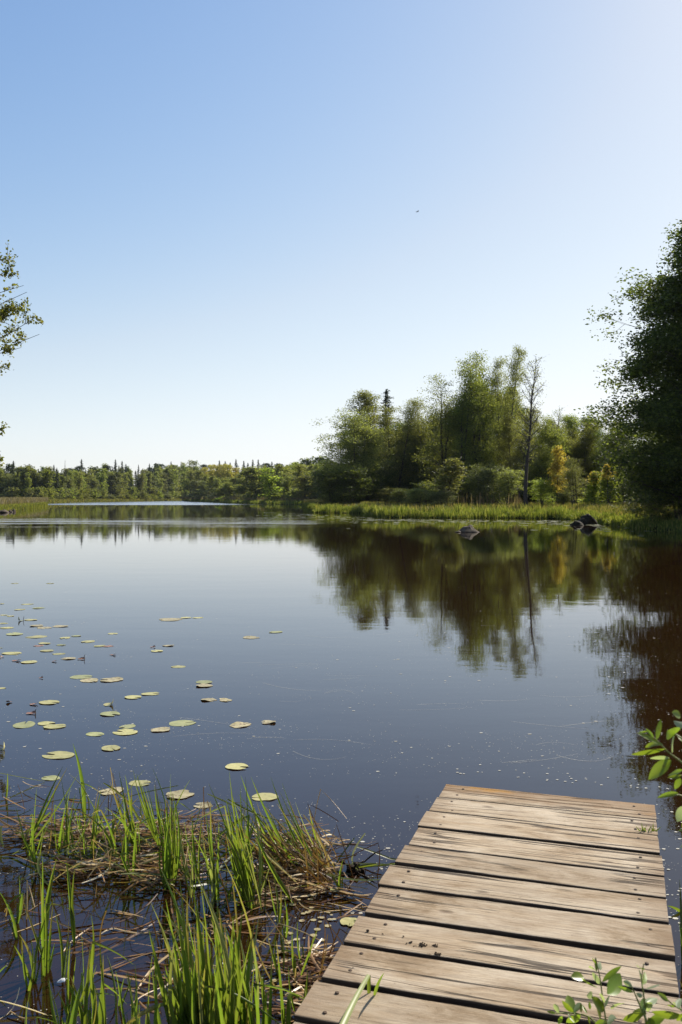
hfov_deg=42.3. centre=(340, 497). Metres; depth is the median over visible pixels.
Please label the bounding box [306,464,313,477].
birch tree
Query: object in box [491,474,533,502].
bush
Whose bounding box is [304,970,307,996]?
reed shoot
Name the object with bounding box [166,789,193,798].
lily pad
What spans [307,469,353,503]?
bush
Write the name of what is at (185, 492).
birch tree
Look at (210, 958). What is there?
reed shoot
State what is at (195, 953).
reed shoot
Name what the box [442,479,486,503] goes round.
bush
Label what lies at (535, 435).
alder tree
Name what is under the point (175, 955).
reed shoot
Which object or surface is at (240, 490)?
birch tree
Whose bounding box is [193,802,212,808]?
lily pad
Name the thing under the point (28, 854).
reed shoot
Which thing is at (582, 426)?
birch tree
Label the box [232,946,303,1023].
reed shoot
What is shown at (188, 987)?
reed shoot
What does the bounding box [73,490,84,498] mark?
bush
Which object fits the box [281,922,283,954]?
reed shoot
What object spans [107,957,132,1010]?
reed shoot
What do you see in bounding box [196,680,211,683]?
lily pad
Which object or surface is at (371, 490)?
bush
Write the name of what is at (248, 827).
reed shoot
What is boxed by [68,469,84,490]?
birch tree
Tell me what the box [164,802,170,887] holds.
reed shoot
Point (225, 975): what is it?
reed shoot
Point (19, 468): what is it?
birch tree
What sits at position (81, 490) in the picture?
bush
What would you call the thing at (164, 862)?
reed shoot
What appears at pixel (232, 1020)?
reed shoot
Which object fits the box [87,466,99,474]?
birch tree
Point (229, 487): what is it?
birch tree
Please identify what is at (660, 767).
willow sprig
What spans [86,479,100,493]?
birch tree
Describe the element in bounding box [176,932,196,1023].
reed shoot
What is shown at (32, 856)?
reed shoot
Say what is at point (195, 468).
birch tree
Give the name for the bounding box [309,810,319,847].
reed shoot
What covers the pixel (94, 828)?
reed shoot
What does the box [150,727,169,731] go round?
lily pad
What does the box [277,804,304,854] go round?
reed shoot
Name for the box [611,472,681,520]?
willow bush
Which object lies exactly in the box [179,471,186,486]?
birch tree
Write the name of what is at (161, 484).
birch tree
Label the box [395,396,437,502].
alder tree
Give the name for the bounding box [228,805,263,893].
reed shoot
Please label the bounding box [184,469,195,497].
birch tree
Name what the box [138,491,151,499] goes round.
bush
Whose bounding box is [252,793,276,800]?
lily pad
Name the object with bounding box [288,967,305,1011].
reed shoot
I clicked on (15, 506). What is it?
marsh grass
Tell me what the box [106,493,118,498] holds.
bush
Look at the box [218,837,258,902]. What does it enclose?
reed shoot
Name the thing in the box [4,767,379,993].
broken reed
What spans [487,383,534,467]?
alder tree
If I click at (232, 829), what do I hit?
reed shoot
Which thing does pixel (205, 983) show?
reed shoot
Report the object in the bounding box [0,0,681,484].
sky
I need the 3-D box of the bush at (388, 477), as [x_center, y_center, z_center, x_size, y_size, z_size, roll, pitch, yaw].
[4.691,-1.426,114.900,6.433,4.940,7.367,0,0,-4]
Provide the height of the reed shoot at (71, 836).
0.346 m
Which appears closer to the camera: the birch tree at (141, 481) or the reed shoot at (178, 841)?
the reed shoot at (178, 841)
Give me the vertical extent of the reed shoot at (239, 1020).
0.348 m
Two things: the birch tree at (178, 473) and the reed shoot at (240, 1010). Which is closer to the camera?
the reed shoot at (240, 1010)
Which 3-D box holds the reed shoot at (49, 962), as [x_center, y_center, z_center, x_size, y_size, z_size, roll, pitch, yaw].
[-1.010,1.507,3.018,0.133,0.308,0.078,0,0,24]
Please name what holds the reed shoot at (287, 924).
on the water
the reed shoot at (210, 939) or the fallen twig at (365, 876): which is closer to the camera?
the reed shoot at (210, 939)
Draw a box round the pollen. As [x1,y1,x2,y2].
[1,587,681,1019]
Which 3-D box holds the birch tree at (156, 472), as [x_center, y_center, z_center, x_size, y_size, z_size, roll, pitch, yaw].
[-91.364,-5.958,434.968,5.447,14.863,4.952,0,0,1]
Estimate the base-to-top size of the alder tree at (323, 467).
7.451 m
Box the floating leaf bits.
[232,887,341,995]
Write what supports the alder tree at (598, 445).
on the grassy point
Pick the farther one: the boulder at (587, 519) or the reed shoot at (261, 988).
the boulder at (587, 519)
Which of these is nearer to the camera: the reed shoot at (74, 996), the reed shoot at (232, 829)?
the reed shoot at (74, 996)
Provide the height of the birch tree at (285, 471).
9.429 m
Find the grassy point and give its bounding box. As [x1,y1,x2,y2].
[304,495,678,531]
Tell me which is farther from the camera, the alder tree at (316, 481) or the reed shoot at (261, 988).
the alder tree at (316, 481)
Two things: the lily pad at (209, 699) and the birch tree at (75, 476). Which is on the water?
the lily pad at (209, 699)
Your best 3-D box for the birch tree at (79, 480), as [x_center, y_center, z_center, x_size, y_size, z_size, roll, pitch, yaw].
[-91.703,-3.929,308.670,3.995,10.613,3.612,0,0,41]
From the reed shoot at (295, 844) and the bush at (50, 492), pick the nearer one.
the reed shoot at (295, 844)
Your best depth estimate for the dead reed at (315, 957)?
3.17 m
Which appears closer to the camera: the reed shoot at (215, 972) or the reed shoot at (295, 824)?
the reed shoot at (215, 972)
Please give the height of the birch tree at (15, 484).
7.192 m
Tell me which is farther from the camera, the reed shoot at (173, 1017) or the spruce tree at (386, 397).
the spruce tree at (386, 397)
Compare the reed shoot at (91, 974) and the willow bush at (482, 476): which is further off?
the willow bush at (482, 476)
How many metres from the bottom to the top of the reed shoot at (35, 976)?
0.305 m
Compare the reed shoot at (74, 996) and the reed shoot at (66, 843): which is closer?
the reed shoot at (74, 996)
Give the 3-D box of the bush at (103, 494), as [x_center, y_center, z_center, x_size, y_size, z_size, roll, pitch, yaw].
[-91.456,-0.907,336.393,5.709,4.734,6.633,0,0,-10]
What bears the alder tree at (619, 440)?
on the grassy point
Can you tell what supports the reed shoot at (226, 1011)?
on the water
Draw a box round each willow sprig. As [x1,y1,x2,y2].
[547,995,595,1023]
[571,957,623,1023]
[617,964,663,1023]
[631,710,681,779]
[651,993,681,1021]
[658,769,681,847]
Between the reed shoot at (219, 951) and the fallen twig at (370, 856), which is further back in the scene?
the fallen twig at (370, 856)
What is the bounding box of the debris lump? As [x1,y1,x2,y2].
[339,859,364,872]
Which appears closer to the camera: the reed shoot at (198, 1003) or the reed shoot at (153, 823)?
the reed shoot at (198, 1003)
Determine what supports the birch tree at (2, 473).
on the far shore
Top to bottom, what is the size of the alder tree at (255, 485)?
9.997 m
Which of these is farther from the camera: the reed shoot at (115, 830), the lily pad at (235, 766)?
the lily pad at (235, 766)
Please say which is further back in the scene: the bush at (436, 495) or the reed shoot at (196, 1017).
the bush at (436, 495)
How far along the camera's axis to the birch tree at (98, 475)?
345.17 m
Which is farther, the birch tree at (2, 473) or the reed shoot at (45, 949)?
the birch tree at (2, 473)
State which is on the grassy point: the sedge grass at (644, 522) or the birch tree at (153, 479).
the sedge grass at (644, 522)
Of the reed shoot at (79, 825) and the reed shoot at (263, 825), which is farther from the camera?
the reed shoot at (79, 825)
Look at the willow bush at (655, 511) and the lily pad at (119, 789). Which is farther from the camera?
the willow bush at (655, 511)
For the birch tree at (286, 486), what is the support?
on the meadow bank
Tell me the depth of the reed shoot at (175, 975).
2.52 m
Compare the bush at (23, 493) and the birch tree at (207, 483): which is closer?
the bush at (23, 493)
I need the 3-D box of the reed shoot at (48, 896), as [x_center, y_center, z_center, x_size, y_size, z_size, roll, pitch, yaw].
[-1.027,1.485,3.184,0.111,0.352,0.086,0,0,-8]
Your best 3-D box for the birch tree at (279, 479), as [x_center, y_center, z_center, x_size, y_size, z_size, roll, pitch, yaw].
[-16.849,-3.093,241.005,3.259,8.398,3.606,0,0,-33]
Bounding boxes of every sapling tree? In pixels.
[426,457,468,503]
[545,445,570,496]
[585,471,600,484]
[600,464,615,502]
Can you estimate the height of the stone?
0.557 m
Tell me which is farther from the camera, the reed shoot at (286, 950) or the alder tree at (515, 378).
the alder tree at (515, 378)
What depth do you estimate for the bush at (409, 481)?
118.00 m
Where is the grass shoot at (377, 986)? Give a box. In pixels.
[373,973,383,994]
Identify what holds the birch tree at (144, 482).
on the far shore
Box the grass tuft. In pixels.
[637,825,660,830]
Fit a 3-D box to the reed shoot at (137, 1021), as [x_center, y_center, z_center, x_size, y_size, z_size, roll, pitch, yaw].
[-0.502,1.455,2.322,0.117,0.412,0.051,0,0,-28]
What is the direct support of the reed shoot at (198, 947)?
on the water
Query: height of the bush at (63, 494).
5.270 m
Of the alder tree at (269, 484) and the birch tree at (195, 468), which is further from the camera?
the birch tree at (195, 468)
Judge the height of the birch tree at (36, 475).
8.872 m
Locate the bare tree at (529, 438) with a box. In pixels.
[508,354,551,504]
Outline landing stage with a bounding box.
[293,784,681,1023]
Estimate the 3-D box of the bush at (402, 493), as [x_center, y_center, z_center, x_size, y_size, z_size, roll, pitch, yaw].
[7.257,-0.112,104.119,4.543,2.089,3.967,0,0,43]
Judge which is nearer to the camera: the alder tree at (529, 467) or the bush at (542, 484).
the bush at (542, 484)
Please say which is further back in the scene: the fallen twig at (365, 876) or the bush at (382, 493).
the bush at (382, 493)
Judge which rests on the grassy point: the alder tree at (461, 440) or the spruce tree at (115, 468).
the alder tree at (461, 440)
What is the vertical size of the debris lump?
0.052 m
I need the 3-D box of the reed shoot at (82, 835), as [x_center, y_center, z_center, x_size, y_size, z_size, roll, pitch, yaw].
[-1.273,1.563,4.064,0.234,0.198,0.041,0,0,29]
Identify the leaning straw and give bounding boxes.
[223,807,342,889]
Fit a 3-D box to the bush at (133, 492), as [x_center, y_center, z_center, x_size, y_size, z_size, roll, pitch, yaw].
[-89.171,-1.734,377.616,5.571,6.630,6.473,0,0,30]
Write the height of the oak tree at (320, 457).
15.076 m
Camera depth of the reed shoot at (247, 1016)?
2.49 m
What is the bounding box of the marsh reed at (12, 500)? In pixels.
[0,496,48,504]
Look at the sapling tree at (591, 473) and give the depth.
76.97 m
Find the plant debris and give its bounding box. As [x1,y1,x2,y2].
[0,773,395,919]
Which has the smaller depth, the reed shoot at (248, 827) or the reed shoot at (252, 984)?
the reed shoot at (252, 984)
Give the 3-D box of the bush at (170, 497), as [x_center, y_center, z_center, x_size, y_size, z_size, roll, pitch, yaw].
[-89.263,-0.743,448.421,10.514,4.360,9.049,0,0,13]
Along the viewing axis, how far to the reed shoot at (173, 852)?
3.69 m
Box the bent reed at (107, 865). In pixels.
[79,864,130,875]
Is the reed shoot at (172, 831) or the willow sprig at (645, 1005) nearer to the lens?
the willow sprig at (645, 1005)
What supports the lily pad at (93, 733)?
on the water
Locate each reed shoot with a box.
[0,892,17,939]
[5,773,7,799]
[5,876,23,923]
[15,806,32,856]
[15,897,54,983]
[18,824,42,871]
[22,936,34,990]
[23,901,54,972]
[25,771,76,842]
[31,789,55,860]
[40,860,47,975]
[41,862,68,944]
[49,948,69,1023]
[50,821,84,853]
[54,789,85,856]
[55,913,68,977]
[57,984,73,1023]
[61,780,89,852]
[62,796,74,855]
[63,934,96,1005]
[66,862,75,945]
[67,792,98,850]
[67,794,117,857]
[69,966,85,1023]
[70,951,89,1023]
[73,745,98,820]
[73,916,94,1001]
[74,808,81,836]
[77,993,91,1023]
[83,808,107,858]
[90,792,100,853]
[90,941,133,1023]
[91,984,114,1023]
[92,960,103,1023]
[97,798,137,839]
[100,948,106,1023]
[106,774,135,848]
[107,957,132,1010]
[108,770,143,846]
[115,970,137,1023]
[116,987,135,1023]
[117,790,131,826]
[118,977,137,1023]
[120,813,136,880]
[121,798,132,872]
[126,931,179,1023]
[126,975,150,1023]
[127,782,173,847]
[127,969,138,1023]
[133,770,189,843]
[133,816,139,861]
[135,776,154,840]
[138,801,192,845]
[145,788,178,850]
[145,943,156,1023]
[147,781,175,831]
[148,940,157,1023]
[151,826,184,875]
[151,904,182,1013]
[152,951,169,1023]
[155,970,176,1023]
[156,885,190,1023]
[156,915,179,1017]
[158,798,169,844]
[159,799,177,886]
[159,802,174,887]
[159,866,218,989]
[162,821,168,890]
[163,823,201,886]
[164,797,171,846]
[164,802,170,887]
[164,940,186,1019]
[165,913,198,1023]
[166,791,180,886]
[166,902,201,1008]
[167,897,188,1023]
[169,884,226,997]
[170,778,178,871]
[170,812,189,882]
[173,889,181,952]
[173,916,201,1023]
[173,921,222,969]
[174,926,228,1023]
[175,823,196,897]
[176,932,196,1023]
[177,907,233,1023]
[177,923,195,1004]
[177,960,231,1023]
[178,855,216,908]
[181,803,201,853]
[184,818,194,874]
[188,826,215,884]
[189,953,222,991]
[189,976,213,1023]
[190,910,242,1017]
[191,806,245,904]
[191,941,222,1023]
[192,882,211,1023]
[194,871,235,1023]
[194,935,196,972]
[196,983,218,1023]
[197,800,243,897]
[198,952,208,1023]
[198,994,210,1023]
[202,803,218,903]
[202,927,211,1016]
[202,962,278,1023]
[205,969,237,1023]
[208,815,249,847]
[209,773,251,908]
[211,862,258,1013]
[211,956,218,1023]
[213,926,223,1023]
[217,806,244,895]
[217,892,258,988]
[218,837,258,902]
[219,913,233,987]
[219,981,251,1023]
[220,915,257,1023]
[221,827,248,903]
[223,807,257,899]
[224,804,251,907]
[224,815,257,866]
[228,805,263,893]
[229,940,250,1023]
[231,802,254,859]
[231,873,240,967]
[232,785,243,880]
[232,919,245,1020]
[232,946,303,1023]
[236,797,261,907]
[236,805,271,850]
[237,972,245,1023]
[238,815,266,911]
[238,985,243,1023]
[239,795,286,858]
[239,991,272,1023]
[240,813,283,865]
[240,940,253,1023]
[240,975,264,1023]
[241,777,275,853]
[243,777,249,871]
[245,990,252,1023]
[248,837,272,899]
[250,956,254,1012]
[251,778,296,868]
[254,832,293,902]
[256,961,267,1023]
[257,804,279,850]
[261,813,285,853]
[261,954,271,1023]
[267,805,296,863]
[267,932,278,975]
[268,874,281,923]
[270,945,296,973]
[271,779,300,847]
[272,815,298,865]
[276,941,283,1023]
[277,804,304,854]
[279,823,311,866]
[280,792,315,859]
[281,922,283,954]
[282,784,321,878]
[283,822,310,866]
[283,902,288,936]
[284,993,299,1023]
[286,809,316,863]
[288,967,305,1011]
[291,931,316,975]
[297,808,323,863]
[297,923,312,963]
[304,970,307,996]
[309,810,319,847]
[331,861,342,889]
[679,879,681,964]
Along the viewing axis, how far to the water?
7.82 m
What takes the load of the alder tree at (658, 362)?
on the grassy point
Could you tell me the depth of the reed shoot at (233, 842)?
3.59 m
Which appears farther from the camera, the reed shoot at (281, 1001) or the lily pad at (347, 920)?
the lily pad at (347, 920)
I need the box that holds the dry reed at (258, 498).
[184,495,322,500]
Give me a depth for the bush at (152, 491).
418.44 m
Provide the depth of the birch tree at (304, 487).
214.12 m
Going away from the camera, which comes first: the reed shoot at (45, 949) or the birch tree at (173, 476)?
the reed shoot at (45, 949)
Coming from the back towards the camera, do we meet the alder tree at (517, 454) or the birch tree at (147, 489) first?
the birch tree at (147, 489)
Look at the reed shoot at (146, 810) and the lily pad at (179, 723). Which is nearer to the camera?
the reed shoot at (146, 810)
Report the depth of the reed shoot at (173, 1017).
2.39 m
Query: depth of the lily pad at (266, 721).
6.40 m
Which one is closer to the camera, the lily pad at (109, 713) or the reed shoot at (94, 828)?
the reed shoot at (94, 828)
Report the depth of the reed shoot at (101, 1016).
2.59 m
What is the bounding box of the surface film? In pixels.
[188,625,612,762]
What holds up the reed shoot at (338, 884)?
on the water
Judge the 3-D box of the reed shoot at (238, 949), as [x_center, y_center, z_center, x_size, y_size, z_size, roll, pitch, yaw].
[-0.388,1.423,2.606,0.242,0.476,0.092,0,0,33]
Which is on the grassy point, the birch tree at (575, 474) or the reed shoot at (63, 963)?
the birch tree at (575, 474)
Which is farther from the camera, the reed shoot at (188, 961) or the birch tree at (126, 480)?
the birch tree at (126, 480)
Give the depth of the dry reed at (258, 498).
234.60 m
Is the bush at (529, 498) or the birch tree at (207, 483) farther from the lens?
the birch tree at (207, 483)
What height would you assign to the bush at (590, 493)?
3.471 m
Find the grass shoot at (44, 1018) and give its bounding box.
[36,1017,57,1023]
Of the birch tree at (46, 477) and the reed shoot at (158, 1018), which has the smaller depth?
the reed shoot at (158, 1018)
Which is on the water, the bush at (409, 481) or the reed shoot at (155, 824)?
the reed shoot at (155, 824)
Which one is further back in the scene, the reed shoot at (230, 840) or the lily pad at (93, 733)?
the lily pad at (93, 733)
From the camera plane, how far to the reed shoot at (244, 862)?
3.50 m
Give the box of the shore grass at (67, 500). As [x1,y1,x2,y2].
[48,498,183,503]
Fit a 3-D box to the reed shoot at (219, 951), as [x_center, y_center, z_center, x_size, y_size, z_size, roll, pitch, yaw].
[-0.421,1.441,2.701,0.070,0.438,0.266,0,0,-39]
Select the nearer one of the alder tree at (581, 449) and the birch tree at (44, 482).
the alder tree at (581, 449)
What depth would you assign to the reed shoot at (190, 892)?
3.59 m
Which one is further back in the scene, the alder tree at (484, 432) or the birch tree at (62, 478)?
the birch tree at (62, 478)
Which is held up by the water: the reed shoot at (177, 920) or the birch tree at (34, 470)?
the reed shoot at (177, 920)
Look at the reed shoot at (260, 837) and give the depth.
4.00 m
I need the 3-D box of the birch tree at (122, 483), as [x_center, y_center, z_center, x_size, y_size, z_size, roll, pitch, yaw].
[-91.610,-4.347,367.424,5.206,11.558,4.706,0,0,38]
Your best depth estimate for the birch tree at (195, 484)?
356.33 m
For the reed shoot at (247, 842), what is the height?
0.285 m
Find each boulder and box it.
[459,524,478,531]
[578,514,597,524]
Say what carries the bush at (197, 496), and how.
on the meadow bank
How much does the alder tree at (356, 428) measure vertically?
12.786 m
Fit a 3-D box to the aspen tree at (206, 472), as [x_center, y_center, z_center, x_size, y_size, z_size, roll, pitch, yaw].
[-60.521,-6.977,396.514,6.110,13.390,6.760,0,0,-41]
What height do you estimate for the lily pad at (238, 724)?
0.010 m
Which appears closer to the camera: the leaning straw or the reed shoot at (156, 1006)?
the reed shoot at (156, 1006)
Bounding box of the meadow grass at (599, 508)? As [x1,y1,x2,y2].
[303,500,681,519]
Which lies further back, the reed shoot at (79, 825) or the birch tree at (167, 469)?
the birch tree at (167, 469)
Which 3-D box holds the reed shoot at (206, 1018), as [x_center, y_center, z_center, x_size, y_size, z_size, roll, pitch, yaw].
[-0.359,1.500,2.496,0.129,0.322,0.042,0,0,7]
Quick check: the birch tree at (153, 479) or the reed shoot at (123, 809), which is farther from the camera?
the birch tree at (153, 479)
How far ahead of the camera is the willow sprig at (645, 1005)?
1.68 m
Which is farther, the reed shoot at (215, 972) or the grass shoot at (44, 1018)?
the reed shoot at (215, 972)
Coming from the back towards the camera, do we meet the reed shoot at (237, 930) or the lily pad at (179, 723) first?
the lily pad at (179, 723)
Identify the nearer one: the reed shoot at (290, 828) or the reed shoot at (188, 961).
the reed shoot at (188, 961)
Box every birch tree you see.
[0,240,43,466]
[0,469,4,491]
[0,475,13,493]
[2,473,17,491]
[9,477,19,493]
[14,466,24,481]
[18,473,27,495]
[19,466,35,488]
[24,472,32,488]
[29,469,40,488]
[32,472,40,487]
[39,469,58,495]
[39,476,52,495]
[53,473,61,488]
[57,475,70,496]
[66,479,78,492]
[67,470,75,498]
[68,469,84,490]
[74,471,84,488]
[76,472,92,495]
[80,475,88,491]
[86,469,96,488]
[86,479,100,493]
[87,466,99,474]
[95,468,108,495]
[96,472,107,498]
[105,471,112,493]
[107,473,117,497]
[112,471,123,495]
[118,475,126,498]
[123,472,129,490]
[129,470,134,489]
[135,474,142,491]
[137,470,145,494]
[140,472,149,496]
[145,473,151,493]
[147,471,153,494]
[150,475,161,495]
[153,471,159,495]
[154,467,163,492]
[157,478,165,492]
[160,472,170,498]
[163,466,174,492]
[168,468,178,495]
[172,467,182,495]
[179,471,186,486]
[182,478,188,496]
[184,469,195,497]
[186,460,193,470]
[187,479,205,497]
[190,460,199,491]
[190,469,204,490]
[196,481,211,496]
[201,474,210,488]
[202,475,215,493]
[210,478,222,496]
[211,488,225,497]
[221,482,237,496]
[222,477,240,486]
[231,477,247,493]
[273,464,287,486]
[273,468,290,493]
[274,471,284,491]
[279,476,293,493]
[281,475,296,491]
[289,476,314,498]
[294,463,305,488]
[294,464,308,484]
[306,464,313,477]
[309,468,319,491]
[336,389,391,474]
[549,405,567,502]
[554,457,587,504]
[559,413,597,499]
[571,418,603,467]
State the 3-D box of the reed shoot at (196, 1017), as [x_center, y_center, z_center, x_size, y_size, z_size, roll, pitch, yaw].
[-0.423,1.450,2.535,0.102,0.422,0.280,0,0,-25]
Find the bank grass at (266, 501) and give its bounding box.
[184,498,302,504]
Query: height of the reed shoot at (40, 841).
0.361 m
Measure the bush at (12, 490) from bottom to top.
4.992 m
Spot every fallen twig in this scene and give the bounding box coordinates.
[358,870,376,883]
[360,849,382,862]
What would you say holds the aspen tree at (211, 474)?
on the meadow bank
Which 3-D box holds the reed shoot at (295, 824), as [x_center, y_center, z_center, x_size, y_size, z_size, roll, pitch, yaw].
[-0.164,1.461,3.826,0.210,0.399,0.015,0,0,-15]
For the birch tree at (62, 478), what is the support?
on the far shore
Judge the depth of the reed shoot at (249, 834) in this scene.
3.72 m
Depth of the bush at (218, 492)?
284.42 m
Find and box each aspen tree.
[198,467,208,479]
[208,465,216,476]
[215,464,221,477]
[220,464,226,478]
[223,464,234,477]
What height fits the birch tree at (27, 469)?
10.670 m
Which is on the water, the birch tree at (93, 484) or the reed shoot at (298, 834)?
the reed shoot at (298, 834)
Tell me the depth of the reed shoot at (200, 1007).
2.39 m
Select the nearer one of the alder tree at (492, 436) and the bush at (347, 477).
the bush at (347, 477)
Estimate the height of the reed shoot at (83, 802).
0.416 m
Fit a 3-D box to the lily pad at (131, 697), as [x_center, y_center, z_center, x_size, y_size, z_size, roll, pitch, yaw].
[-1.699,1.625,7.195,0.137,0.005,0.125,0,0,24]
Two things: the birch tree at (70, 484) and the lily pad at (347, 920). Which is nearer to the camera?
the lily pad at (347, 920)
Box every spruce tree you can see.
[10,461,16,479]
[51,465,55,487]
[54,468,63,498]
[113,459,120,486]
[119,461,129,492]
[122,465,132,493]
[374,389,399,463]
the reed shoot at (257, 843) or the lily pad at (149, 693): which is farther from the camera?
the lily pad at (149, 693)
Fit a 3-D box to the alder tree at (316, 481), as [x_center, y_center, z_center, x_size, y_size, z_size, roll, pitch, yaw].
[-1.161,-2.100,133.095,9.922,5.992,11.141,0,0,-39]
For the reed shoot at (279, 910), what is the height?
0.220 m
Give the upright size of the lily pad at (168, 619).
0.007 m
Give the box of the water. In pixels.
[0,501,681,1023]
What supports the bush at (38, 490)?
on the far shore
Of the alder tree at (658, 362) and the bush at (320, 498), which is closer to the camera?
the alder tree at (658, 362)
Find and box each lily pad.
[2,652,20,654]
[6,632,22,634]
[13,721,34,727]
[28,635,46,637]
[38,721,54,724]
[39,700,58,703]
[42,751,74,758]
[42,775,59,780]
[43,724,64,728]
[70,675,90,678]
[80,678,97,681]
[86,732,103,735]
[99,787,123,794]
[100,677,122,681]
[100,711,119,715]
[102,745,119,750]
[112,729,137,734]
[119,724,135,728]
[125,695,140,698]
[129,780,149,785]
[141,692,158,694]
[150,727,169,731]
[159,618,181,620]
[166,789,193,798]
[169,720,195,725]
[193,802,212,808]
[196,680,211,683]
[196,683,212,686]
[201,698,215,701]
[225,763,248,769]
[230,722,250,727]
[243,636,255,638]
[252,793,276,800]
[261,720,275,723]
[340,917,356,925]
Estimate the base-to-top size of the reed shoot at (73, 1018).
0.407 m
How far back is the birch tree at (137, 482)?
394.48 m
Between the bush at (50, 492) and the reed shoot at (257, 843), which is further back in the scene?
the bush at (50, 492)
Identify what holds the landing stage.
on the water
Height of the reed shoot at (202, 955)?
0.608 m
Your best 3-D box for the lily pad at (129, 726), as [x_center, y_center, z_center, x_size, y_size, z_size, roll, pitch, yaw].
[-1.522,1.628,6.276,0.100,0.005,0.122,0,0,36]
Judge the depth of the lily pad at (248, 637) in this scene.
10.26 m
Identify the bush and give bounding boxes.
[5,486,21,497]
[18,487,27,496]
[24,488,37,497]
[32,486,48,496]
[44,489,55,498]
[52,487,68,498]
[63,487,72,498]
[67,487,77,498]
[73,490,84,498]
[76,488,86,496]
[88,488,100,498]
[95,489,108,498]
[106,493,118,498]
[110,489,124,498]
[123,493,133,498]
[127,486,139,498]
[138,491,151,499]
[147,486,158,496]
[161,493,175,498]
[192,493,203,498]
[206,493,220,498]
[251,490,264,499]
[265,492,282,500]
[285,487,301,499]
[286,488,303,499]
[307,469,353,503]
[310,485,344,503]
[327,464,378,504]
[347,490,379,502]
[349,473,386,502]
[369,469,400,502]
[371,487,407,503]
[386,482,408,502]
[387,488,414,504]
[394,474,423,502]
[395,488,430,505]
[411,481,438,503]
[420,490,458,505]
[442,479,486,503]
[461,463,507,504]
[486,467,523,504]
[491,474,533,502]
[512,494,544,503]
[515,465,545,503]
[523,477,559,504]
[553,491,575,504]
[574,482,600,498]
[577,471,606,503]
[579,470,603,500]
[589,467,623,504]
[610,486,668,514]
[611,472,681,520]
[614,467,656,504]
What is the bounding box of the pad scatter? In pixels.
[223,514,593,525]
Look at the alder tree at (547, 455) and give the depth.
102.52 m
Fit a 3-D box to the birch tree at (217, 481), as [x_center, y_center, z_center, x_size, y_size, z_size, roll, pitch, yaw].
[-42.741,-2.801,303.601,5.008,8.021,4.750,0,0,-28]
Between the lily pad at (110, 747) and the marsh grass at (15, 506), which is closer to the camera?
the lily pad at (110, 747)
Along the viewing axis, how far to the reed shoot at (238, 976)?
2.54 m
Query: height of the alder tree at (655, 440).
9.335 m
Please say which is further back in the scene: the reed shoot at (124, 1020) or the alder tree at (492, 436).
the alder tree at (492, 436)
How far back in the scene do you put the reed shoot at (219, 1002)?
2.33 m
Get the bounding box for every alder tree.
[232,466,266,498]
[257,467,282,497]
[303,464,336,498]
[309,407,400,501]
[314,457,349,502]
[334,430,384,501]
[376,399,425,502]
[377,432,415,489]
[381,421,413,485]
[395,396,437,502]
[401,415,452,502]
[409,373,478,502]
[412,408,456,477]
[437,373,492,500]
[451,349,505,499]
[455,401,497,468]
[480,381,504,488]
[486,344,528,502]
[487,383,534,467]
[487,385,518,490]
[493,421,546,501]
[494,407,541,502]
[512,450,550,495]
[519,414,572,500]
[534,418,557,502]
[537,421,581,499]
[564,417,604,502]
[573,219,681,512]
[583,426,624,501]
[586,420,634,502]
[587,420,625,501]
[592,419,639,503]
[626,423,648,498]
[633,418,671,504]
[647,433,663,448]
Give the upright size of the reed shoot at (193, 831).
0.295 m
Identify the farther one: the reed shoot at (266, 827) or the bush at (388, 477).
the bush at (388, 477)
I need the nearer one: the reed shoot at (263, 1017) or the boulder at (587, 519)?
the reed shoot at (263, 1017)
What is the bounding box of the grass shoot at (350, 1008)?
[340,974,370,1023]
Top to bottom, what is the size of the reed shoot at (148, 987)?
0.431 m
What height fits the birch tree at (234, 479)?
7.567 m
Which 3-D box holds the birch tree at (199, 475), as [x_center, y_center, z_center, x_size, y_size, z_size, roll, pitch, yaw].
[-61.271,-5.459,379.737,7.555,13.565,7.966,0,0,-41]
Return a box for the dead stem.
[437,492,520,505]
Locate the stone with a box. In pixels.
[570,521,583,525]
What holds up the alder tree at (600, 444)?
on the grassy point
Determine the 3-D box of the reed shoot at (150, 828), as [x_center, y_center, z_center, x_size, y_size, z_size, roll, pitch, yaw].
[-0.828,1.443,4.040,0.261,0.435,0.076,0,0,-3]
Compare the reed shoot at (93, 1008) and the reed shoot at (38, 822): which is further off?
the reed shoot at (38, 822)
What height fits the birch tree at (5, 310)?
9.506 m
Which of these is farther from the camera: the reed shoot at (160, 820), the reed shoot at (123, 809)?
the reed shoot at (123, 809)
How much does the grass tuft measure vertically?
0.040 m
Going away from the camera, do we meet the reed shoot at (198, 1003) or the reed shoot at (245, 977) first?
the reed shoot at (198, 1003)
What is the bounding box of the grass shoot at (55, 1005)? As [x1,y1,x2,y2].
[47,981,59,1023]
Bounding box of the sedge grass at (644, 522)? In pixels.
[303,502,681,531]
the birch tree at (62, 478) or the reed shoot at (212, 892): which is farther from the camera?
the birch tree at (62, 478)
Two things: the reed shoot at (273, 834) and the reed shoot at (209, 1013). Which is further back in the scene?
the reed shoot at (273, 834)
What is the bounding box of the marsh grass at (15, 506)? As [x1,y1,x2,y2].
[0,501,48,510]
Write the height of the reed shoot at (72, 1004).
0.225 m
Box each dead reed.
[0,782,371,902]
[0,867,368,1023]
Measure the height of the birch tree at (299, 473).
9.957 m
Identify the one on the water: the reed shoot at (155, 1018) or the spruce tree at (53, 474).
the reed shoot at (155, 1018)

